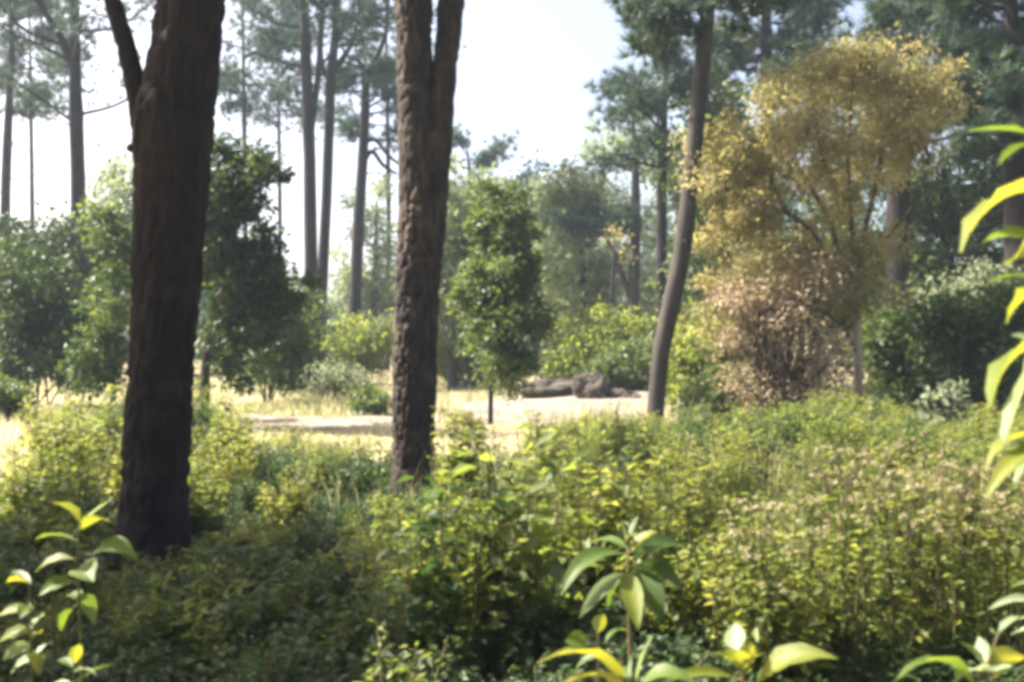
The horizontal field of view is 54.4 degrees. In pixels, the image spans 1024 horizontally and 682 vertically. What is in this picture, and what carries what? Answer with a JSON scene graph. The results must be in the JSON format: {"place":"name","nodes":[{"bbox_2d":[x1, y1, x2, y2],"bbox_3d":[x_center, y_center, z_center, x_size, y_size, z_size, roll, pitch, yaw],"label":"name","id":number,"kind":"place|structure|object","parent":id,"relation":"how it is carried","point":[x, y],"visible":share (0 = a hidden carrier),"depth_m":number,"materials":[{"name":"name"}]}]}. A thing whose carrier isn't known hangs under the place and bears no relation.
{"place":"outdoors","nodes":[
{"label":"outdoors","id":0,"kind":"place"},
{"bbox_2d":[0,383,868,439],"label":"path","id":1,"kind":"structure","parent":0,"point":[516,407],"depth_m":21.19,"materials":[{"name":"beige sand"}]},
{"bbox_2d":[0,346,1018,681],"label":"ground","id":2,"kind":"structure","parent":0,"point":[498,428],"depth_m":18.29,"materials":[{"name":"plant"}]},
{"bbox_2d":[0,371,37,419],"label":"bush","id":3,"kind":"object","parent":2,"relation":"on","point":[10,399],"visible":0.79,"depth_m":19.83,"materials":[{"name":"green plant"}]},
{"bbox_2d":[0,570,51,681],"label":"sapling","id":4,"kind":"object","parent":2,"relation":"on","point":[36,659],"visible":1,"depth_m":2.65,"materials":[{"name":"green plant"}]},
{"bbox_2d":[0,432,66,524],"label":"weed clump","id":5,"kind":"object","parent":2,"relation":"on","point":[13,493],"visible":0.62,"depth_m":7.95,"materials":[{"name":"green plant"}]},
{"bbox_2d":[0,0,95,348],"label":"tall pine","id":6,"kind":"object","parent":2,"relation":"on","point":[6,178],"visible":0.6,"depth_m":44.92,"materials":[{"name":"green plant"}]},
{"bbox_2d":[0,0,101,362],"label":"pine","id":7,"kind":"object","parent":2,"relation":"on","point":[17,106],"visible":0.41,"depth_m":56.03,"materials":[{"name":"green plant"}]},
{"bbox_2d":[14,394,87,472],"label":"weed clump","id":8,"kind":"object","parent":2,"relation":"on","point":[26,420],"visible":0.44,"depth_m":10.92,"materials":[{"name":"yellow plant"}]},
{"bbox_2d":[0,529,107,624],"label":"weed clump","id":9,"kind":"object","parent":2,"relation":"on","point":[28,565],"visible":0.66,"depth_m":5.37,"materials":[{"name":"green plant"}]},
{"bbox_2d":[0,231,128,404],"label":"bush","id":10,"kind":"object","parent":2,"relation":"on","point":[46,341],"visible":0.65,"depth_m":22.36,"materials":[{"name":"green plant"}]},
{"bbox_2d":[0,199,131,386],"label":"bush","id":11,"kind":"object","parent":2,"relation":"on","point":[73,248],"visible":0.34,"depth_m":33.16,"materials":[{"name":"green plant"}]},
{"bbox_2d":[23,392,119,499],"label":"weed clump","id":12,"kind":"object","parent":2,"relation":"on","point":[64,454],"visible":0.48,"depth_m":8.60,"materials":[{"name":"green plant"}]},
{"bbox_2d":[0,0,155,384],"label":"tall pine","id":13,"kind":"object","parent":2,"relation":"on","point":[70,54],"visible":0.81,"depth_m":34.82,"materials":[{"name":"green plant"}]},
{"bbox_2d":[35,500,136,681],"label":"sapling","id":14,"kind":"object","parent":2,"relation":"on","point":[86,604],"visible":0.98,"depth_m":2.80,"materials":[{"name":"green plant"}]},
{"bbox_2d":[54,193,132,408],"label":"slender tree","id":15,"kind":"object","parent":2,"relation":"on","point":[102,357],"visible":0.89,"depth_m":19.77,"materials":[{"name":"green plant"}]},
{"bbox_2d":[67,383,125,488],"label":"weed clump","id":16,"kind":"object","parent":2,"relation":"on","point":[110,422],"visible":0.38,"depth_m":9.48,"materials":[{"name":"green plant"}]},
{"bbox_2d":[61,140,134,372],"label":"hazy tree","id":17,"kind":"object","parent":2,"relation":"on","point":[119,195],"visible":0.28,"depth_m":47.57,"materials":[{"name":"green plant"}]},
{"bbox_2d":[104,0,225,593],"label":"forked tree","id":18,"kind":"object","parent":2,"relation":"on","point":[171,87],"visible":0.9,"depth_m":6.32,"materials":[{"name":"brown wood"}]},
{"bbox_2d":[111,555,236,626],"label":"weed clump","id":19,"kind":"object","parent":2,"relation":"on","point":[137,582],"visible":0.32,"depth_m":5.29,"materials":[{"name":"green plant"}]},
{"bbox_2d":[126,604,226,681],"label":"weed clump","id":20,"kind":"object","parent":2,"relation":"on","point":[179,652],"visible":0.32,"depth_m":4.47,"materials":[{"name":"green plant"}]},
{"bbox_2d":[192,399,257,481],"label":"weed clump","id":21,"kind":"object","parent":2,"relation":"on","point":[215,447],"visible":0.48,"depth_m":10.45,"materials":[{"name":"green plant"}]},
{"bbox_2d":[199,414,262,501],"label":"weed clump","id":22,"kind":"object","parent":2,"relation":"on","point":[240,455],"visible":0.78,"depth_m":9.46,"materials":[{"name":"green plant"}]},
{"bbox_2d":[184,585,291,671],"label":"weed clump","id":23,"kind":"object","parent":2,"relation":"on","point":[260,609],"visible":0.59,"depth_m":4.43,"materials":[{"name":"green plant"}]},
{"bbox_2d":[186,536,299,598],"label":"weed clump","id":24,"kind":"object","parent":2,"relation":"on","point":[257,558],"visible":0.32,"depth_m":5.59,"materials":[{"name":"green plant"}]},
{"bbox_2d":[192,129,323,414],"bbox_3d":[-4.865,-1.160,17.619,2.533,5.174,2.685,0,0,35],"label":"dark tree","id":25,"kind":"object","parent":2,"relation":"on","point":[245,283],"visible":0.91,"depth_m":17.18,"materials":[{"name":"green plant"}]},
{"bbox_2d":[202,598,327,681],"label":"weed clump","id":26,"kind":"object","parent":2,"relation":"on","point":[268,671],"visible":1,"depth_m":3.94,"materials":[{"name":"green plant"}]},
{"bbox_2d":[217,0,324,235],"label":"pine","id":27,"kind":"object","parent":2,"relation":"on","point":[230,79],"visible":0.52,"depth_m":51.23,"materials":[{"name":"green plant"}]},
{"bbox_2d":[226,229,332,403],"bbox_3d":[-5.736,-0.553,23.856,2.664,4.348,3.019,0,0,0],"label":"bush","id":28,"kind":"object","parent":2,"relation":"on","point":[301,345],"visible":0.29,"depth_m":23.90,"materials":[{"name":"green plant"}]},
{"bbox_2d":[217,0,344,245],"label":"pine","id":29,"kind":"object","parent":2,"relation":"on","point":[290,9],"visible":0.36,"depth_m":61.37,"materials":[{"name":"green plant"}]},
{"bbox_2d":[253,464,316,531],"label":"weed clump","id":30,"kind":"object","parent":2,"relation":"on","point":[293,506],"visible":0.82,"depth_m":8.23,"materials":[{"name":"green plant"}]},
{"bbox_2d":[220,0,394,365],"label":"tall pine","id":31,"kind":"object","parent":2,"relation":"on","point":[310,97],"visible":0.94,"depth_m":39.84,"materials":[{"name":"green plant"}]},
{"bbox_2d":[278,515,356,573],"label":"weed clump","id":32,"kind":"object","parent":2,"relation":"on","point":[310,546],"visible":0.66,"depth_m":6.15,"materials":[{"name":"green plant"}]},
{"bbox_2d":[290,432,354,493],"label":"weed clump","id":33,"kind":"object","parent":2,"relation":"on","point":[318,461],"visible":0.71,"depth_m":9.78,"materials":[{"name":"green plant"}]},
{"bbox_2d":[270,546,379,612],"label":"weed clump","id":34,"kind":"object","parent":2,"relation":"on","point":[332,575],"visible":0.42,"depth_m":5.11,"materials":[{"name":"green plant"}]},
{"bbox_2d":[277,359,373,398],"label":"bush","id":35,"kind":"object","parent":2,"relation":"on","point":[336,380],"visible":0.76,"depth_m":26.77,"materials":[{"name":"green plant"}]},
{"bbox_2d":[252,0,436,360],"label":"tall pine","id":36,"kind":"object","parent":2,"relation":"on","point":[327,172],"visible":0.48,"depth_m":40.51,"materials":[{"name":"green plant"}]},
{"bbox_2d":[311,308,393,382],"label":"bush","id":37,"kind":"object","parent":2,"relation":"on","point":[361,345],"visible":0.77,"depth_m":35.58,"materials":[{"name":"green plant"}]},
{"bbox_2d":[312,0,398,360],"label":"tall pine","id":38,"kind":"object","parent":2,"relation":"on","point":[361,125],"visible":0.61,"depth_m":42.84,"materials":[{"name":"green plant"}]},
{"bbox_2d":[327,171,397,369],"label":"hazy tree","id":39,"kind":"object","parent":2,"relation":"on","point":[377,294],"visible":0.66,"depth_m":51.63,"materials":[{"name":"green plant"}]},
{"bbox_2d":[342,380,391,415],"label":"bush","id":40,"kind":"object","parent":2,"relation":"on","point":[376,400],"visible":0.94,"depth_m":20.86,"materials":[{"name":"green plant"}]},
{"bbox_2d":[298,0,465,369],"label":"pine","id":41,"kind":"object","parent":2,"relation":"on","point":[351,109],"visible":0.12,"depth_m":54.95,"materials":[{"name":"green plant"}]},
{"bbox_2d":[345,505,447,629],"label":"weed clump","id":42,"kind":"object","parent":2,"relation":"on","point":[387,550],"visible":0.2,"depth_m":4.86,"materials":[{"name":"green plant"}]},
{"bbox_2d":[360,619,459,681],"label":"weed clump","id":43,"kind":"object","parent":2,"relation":"on","point":[377,670],"visible":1,"depth_m":3.42,"materials":[{"name":"green plant"}]},
{"bbox_2d":[386,0,464,510],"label":"twin stemmed tree","id":44,"kind":"object","parent":2,"relation":"on","point":[426,87],"visible":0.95,"depth_m":9.35,"materials":[{"name":"brown wood"}]},
{"bbox_2d":[359,150,506,390],"bbox_3d":[-1.967,-2.178,30.847,4.203,7.512,4.530,0,0,-40],"label":"pale tree","id":45,"kind":"object","parent":2,"relation":"on","point":[456,244],"visible":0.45,"depth_m":30.43,"materials":[{"name":"green plant"}]},
{"bbox_2d":[430,405,488,511],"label":"weed clump","id":46,"kind":"object","parent":2,"relation":"on","point":[451,459],"visible":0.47,"depth_m":7.99,"materials":[{"name":"green plant"}]},
{"bbox_2d":[436,325,509,389],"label":"bush","id":47,"kind":"object","parent":2,"relation":"on","point":[464,367],"visible":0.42,"depth_m":31.39,"materials":[{"name":"green plant"}]},
{"bbox_2d":[450,121,545,202],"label":"pine","id":48,"kind":"object","parent":2,"relation":"on","point":[486,158],"visible":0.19,"depth_m":59.23,"materials":[{"name":"green plant"}]},
{"bbox_2d":[443,520,556,678],"bbox_3d":[-0.061,1.218,4.644,0.565,0.751,0.592,0,0,0],"label":"weed clump","id":49,"kind":"object","parent":2,"relation":"on","point":[523,604],"visible":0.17,"depth_m":4.66,"materials":[{"name":"green plant"}]},
{"bbox_2d":[439,169,570,424],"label":"tree","id":50,"kind":"object","parent":2,"relation":"on","point":[504,264],"visible":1,"depth_m":18.73,"materials":[{"name":"green plant"}]},
{"bbox_2d":[9,126,1003,366],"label":"wood","id":51,"kind":"object","parent":2,"relation":"on","point":[881,217],"visible":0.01,"depth_m":68.05,"materials":[{"name":"green plant"}]},
{"bbox_2d":[0,415,1023,681],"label":"growth","id":52,"kind":"object","parent":2,"relation":"on","point":[696,651],"depth_m":4.51,"materials":[{"name":"green plant"}]},
{"bbox_2d":[0,378,1023,681],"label":"undergrowth","id":53,"kind":"object","parent":2,"relation":"on","point":[366,480],"depth_m":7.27,"materials":[{"name":"green plant"}]},
{"bbox_2d":[22,394,1019,643],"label":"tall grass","id":54,"kind":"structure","parent":2,"relation":"on","point":[774,462],"depth_m":9.24,"materials":[{"name":"green plant"}]},
{"bbox_2d":[521,171,607,358],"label":"pale tree","id":55,"kind":"object","parent":2,"relation":"on","point":[555,241],"visible":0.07,"depth_m":46.57,"materials":[{"name":"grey plant"}]},
{"bbox_2d":[571,372,608,398],"bbox_3d":[1.887,1.171,23.992,0.936,0.849,0.895,0,0,0],"label":"boulder","id":56,"kind":"object","parent":2,"relation":"on","point":[587,385],"visible":0.81,"depth_m":23.78,"materials":[{"name":"grey stone"}]},
{"bbox_2d":[532,294,658,379],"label":"bush","id":57,"kind":"object","parent":2,"relation":"on","point":[576,349],"visible":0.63,"depth_m":28.45,"materials":[{"name":"green plant"}]},
{"bbox_2d":[527,158,667,372],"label":"open tree","id":58,"kind":"object","parent":2,"relation":"on","point":[561,196],"visible":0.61,"depth_m":37.53,"materials":[{"name":"green plant"}]},
{"bbox_2d":[545,116,654,337],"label":"pale tree","id":59,"kind":"object","parent":2,"relation":"on","point":[616,192],"visible":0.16,"depth_m":49.75,"materials":[{"name":"green plant"}]},
{"bbox_2d":[534,60,684,323],"bbox_3d":[4.122,-4.349,36.254,6.949,11.902,4.398,0,0,0],"label":"slender pine","id":60,"kind":"object","parent":2,"relation":"on","point":[633,219],"visible":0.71,"depth_m":35.87,"materials":[{"name":"green plant"}]},
{"bbox_2d":[564,328,654,389],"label":"bush","id":61,"kind":"object","parent":2,"relation":"on","point":[622,371],"visible":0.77,"depth_m":26.62,"materials":[{"name":"green plant"}]},
{"bbox_2d":[537,633,693,681],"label":"sapling","id":62,"kind":"object","parent":2,"relation":"on","point":[619,673],"visible":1,"depth_m":1.82,"materials":[{"name":"green plant"}]},
{"bbox_2d":[560,516,691,673],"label":"sapling","id":63,"kind":"object","parent":2,"relation":"on","point":[636,587],"visible":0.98,"depth_m":2.86,"materials":[{"name":"green plant"}]},
{"bbox_2d":[602,85,694,330],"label":"pale tree","id":64,"kind":"object","parent":2,"relation":"on","point":[646,238],"visible":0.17,"depth_m":51.77,"materials":[{"name":"green plant"}]},
{"bbox_2d":[585,3,729,327],"bbox_3d":[4.536,-4.393,29.864,4.136,12.023,3.464,0,0,-17],"label":"slender pine","id":65,"kind":"object","parent":2,"relation":"on","point":[643,104],"visible":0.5,"depth_m":29.78,"materials":[{"name":"green plant"}]},
{"bbox_2d":[636,431,727,519],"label":"weed clump","id":66,"kind":"object","parent":2,"relation":"on","point":[685,468],"visible":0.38,"depth_m":7.96,"materials":[{"name":"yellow plant"}]},
{"bbox_2d":[603,0,798,425],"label":"leaning pine","id":67,"kind":"object","parent":2,"relation":"on","point":[659,18],"visible":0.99,"depth_m":16.68,"materials":[{"name":"grey plant"}]},
{"bbox_2d":[645,296,773,412],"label":"bush","id":68,"kind":"object","parent":2,"relation":"on","point":[689,361],"visible":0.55,"depth_m":20.63,"materials":[{"name":"green plant"}]},
{"bbox_2d":[632,66,798,381],"bbox_3d":[6.116,-3.265,30.156,5.108,9.964,4.583,0,0,0],"label":"green tree","id":69,"kind":"object","parent":2,"relation":"on","point":[722,97],"visible":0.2,"depth_m":29.30,"materials":[{"name":"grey plant"}]},
{"bbox_2d":[671,358,772,423],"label":"bush","id":70,"kind":"object","parent":2,"relation":"on","point":[702,395],"visible":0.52,"depth_m":17.67,"materials":[{"name":"green plant"}]},
{"bbox_2d":[675,424,774,495],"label":"weed clump","id":71,"kind":"object","parent":2,"relation":"on","point":[716,454],"visible":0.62,"depth_m":9.45,"materials":[{"name":"green plant"}]},
{"bbox_2d":[632,0,856,371],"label":"dark pine","id":72,"kind":"object","parent":2,"relation":"on","point":[807,16],"visible":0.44,"depth_m":32.59,"materials":[{"name":"green plant"}]},
{"bbox_2d":[707,498,786,645],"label":"seed headed weed","id":73,"kind":"object","parent":2,"relation":"on","point":[736,547],"visible":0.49,"depth_m":4.45,"materials":[{"name":"green plant"}]},
{"bbox_2d":[714,501,784,647],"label":"seed headed weed","id":74,"kind":"object","parent":2,"relation":"on","point":[739,585],"visible":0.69,"depth_m":4.46,"materials":[{"name":"green plant"}]},
{"bbox_2d":[664,623,837,681],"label":"sapling","id":75,"kind":"object","parent":2,"relation":"on","point":[742,658],"visible":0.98,"depth_m":1.87,"materials":[{"name":"green plant"}]},
{"bbox_2d":[723,505,802,681],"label":"seed headed weed","id":76,"kind":"object","parent":2,"relation":"on","point":[778,587],"visible":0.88,"depth_m":4.29,"materials":[{"name":"green plant"}]},
{"bbox_2d":[739,501,805,680],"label":"seed headed weed","id":77,"kind":"object","parent":2,"relation":"on","point":[771,533],"visible":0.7,"depth_m":4.36,"materials":[{"name":"green plant"}]},
{"bbox_2d":[684,236,886,415],"bbox_3d":[4.491,-0.048,16.582,3.125,3.464,2.305,0,0,-10],"label":"bush","id":78,"kind":"object","parent":2,"relation":"on","point":[783,381],"visible":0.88,"depth_m":16.29,"materials":[{"name":"brown plant"}]},
{"bbox_2d":[767,500,839,641],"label":"seed headed weed","id":79,"kind":"object","parent":2,"relation":"on","point":[814,530],"visible":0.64,"depth_m":4.50,"materials":[{"name":"green plant"}]},
{"bbox_2d":[721,188,910,387],"bbox_3d":[9.181,-1.790,31.005,6.254,6.532,4.630,0,0,0],"label":"dark tree","id":80,"kind":"object","parent":2,"relation":"on","point":[810,205],"visible":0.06,"depth_m":30.64,"materials":[{"name":"green plant"}]},
{"bbox_2d":[668,14,983,412],"bbox_3d":[5.252,-1.822,16.955,5.444,7.216,3.453,0,0,0],"label":"yellow tree","id":81,"kind":"object","parent":2,"relation":"on","point":[861,68],"visible":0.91,"depth_m":16.65,"materials":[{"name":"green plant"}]},
{"bbox_2d":[799,444,866,676],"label":"seed headed weed","id":82,"kind":"object","parent":2,"relation":"on","point":[826,550],"visible":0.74,"depth_m":4.66,"materials":[{"name":"green plant"}]},
{"bbox_2d":[813,453,875,681],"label":"seed headed weed","id":83,"kind":"object","parent":2,"relation":"on","point":[843,575],"visible":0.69,"depth_m":4.64,"materials":[{"name":"green plant"}]},
{"bbox_2d":[821,443,898,681],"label":"seed headed weed","id":84,"kind":"object","parent":2,"relation":"on","point":[847,567],"visible":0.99,"depth_m":4.36,"materials":[{"name":"green plant"}]},
{"bbox_2d":[819,460,903,662],"bbox_3d":[1.606,1.069,4.671,0.347,1.044,0.422,0,0,-3],"label":"seed headed weed","id":85,"kind":"object","parent":2,"relation":"on","point":[853,515],"visible":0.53,"depth_m":4.63,"materials":[{"name":"green plant"}]},
{"bbox_2d":[760,0,1023,329],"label":"dark pine","id":86,"kind":"object","parent":2,"relation":"on","point":[910,16],"visible":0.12,"depth_m":24.64,"materials":[{"name":"green plant"}]},
{"bbox_2d":[853,494,942,676],"bbox_3d":[1.691,1.124,4.396,0.287,0.927,0.390,0,0,-40],"label":"seed headed weed","id":87,"kind":"object","parent":2,"relation":"on","point":[893,631],"visible":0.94,"depth_m":4.38,"materials":[{"name":"green plant"}]},
{"bbox_2d":[860,483,938,668],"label":"seed headed weed","id":88,"kind":"object","parent":2,"relation":"on","point":[906,489],"visible":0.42,"depth_m":4.66,"materials":[{"name":"green plant"}]},
{"bbox_2d":[833,285,977,420],"bbox_3d":[7.499,0.388,18.516,2.920,2.942,2.557,0,0,0],"label":"bush","id":89,"kind":"object","parent":2,"relation":"on","point":[889,355],"visible":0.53,"depth_m":18.07,"materials":[{"name":"green plant"}]},
{"bbox_2d":[809,141,1004,331],"bbox_3d":[11.739,-2.100,27.069,6.814,7.287,4.822,0,0,0],"label":"dark tree","id":90,"kind":"object","parent":2,"relation":"on","point":[952,207],"visible":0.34,"depth_m":26.55,"materials":[{"name":"green plant"}]},
{"bbox_2d":[880,478,951,677],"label":"seed headed weed","id":91,"kind":"object","parent":2,"relation":"on","point":[917,537],"visible":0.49,"depth_m":4.56,"materials":[{"name":"green plant"}]},
{"bbox_2d":[894,453,975,678],"bbox_3d":[1.822,1.034,4.313,0.264,1.092,0.356,0,0,-23],"label":"seed headed weed","id":92,"kind":"object","parent":2,"relation":"on","point":[934,625],"visible":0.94,"depth_m":4.31,"materials":[{"name":"green plant"}]},
{"bbox_2d":[905,376,972,435],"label":"bush","id":93,"kind":"object","parent":2,"relation":"on","point":[948,399],"visible":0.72,"depth_m":13.38,"materials":[{"name":"green plant"}]},
{"bbox_2d":[915,479,982,667],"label":"seed headed weed","id":94,"kind":"object","parent":2,"relation":"on","point":[950,571],"visible":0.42,"depth_m":4.58,"materials":[{"name":"green plant"}]},
{"bbox_2d":[891,0,1023,271],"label":"dark pine","id":95,"kind":"object","parent":2,"relation":"on","point":[1003,54],"visible":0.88,"depth_m":21.76,"materials":[{"name":"green plant"}]},
{"bbox_2d":[916,476,1002,669],"bbox_3d":[1.955,1.090,4.367,0.355,0.968,0.388,0,0,25],"label":"seed headed weed","id":96,"kind":"object","parent":2,"relation":"on","point":[957,550],"visible":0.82,"depth_m":4.35,"materials":[{"name":"green plant"}]},
{"bbox_2d":[895,615,1023,681],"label":"sapling","id":97,"kind":"object","parent":2,"relation":"on","point":[997,660],"visible":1,"depth_m":1.89,"materials":[{"name":"green plant"}]},
{"bbox_2d":[896,266,1023,418],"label":"bush","id":98,"kind":"object","parent":2,"relation":"on","point":[976,349],"visible":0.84,"depth_m":16.76,"materials":[{"name":"green plant"}]},
{"bbox_2d":[897,254,1023,414],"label":"bush","id":99,"kind":"object","parent":2,"relation":"on","point":[969,281],"visible":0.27,"depth_m":19.88,"materials":[{"name":"green plant"}]},
{"bbox_2d":[947,503,1022,663],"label":"seed headed weed","id":100,"kind":"object","parent":2,"relation":"on","point":[981,566],"visible":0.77,"depth_m":4.48,"materials":[{"name":"green plant"}]},
{"bbox_2d":[959,125,1023,502],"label":"sapling","id":101,"kind":"object","parent":2,"relation":"on","point":[1010,461],"visible":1,"depth_m":1.67,"materials":[{"name":"green plant"}]},
{"bbox_2d":[965,492,1023,674],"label":"seed headed weed","id":102,"kind":"object","parent":2,"relation":"on","point":[1003,547],"visible":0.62,"depth_m":4.40,"materials":[{"name":"green plant"}]},
{"bbox_2d":[993,496,1023,672],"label":"seed headed weed","id":103,"kind":"object","parent":2,"relation":"on","point":[1020,540],"visible":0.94,"depth_m":4.33,"materials":[{"name":"green plant"}]},
{"bbox_2d":[0,0,1023,345],"label":"sky","id":104,"kind":"structure","parent":0,"point":[525,65],"materials":[{"name":"white"}]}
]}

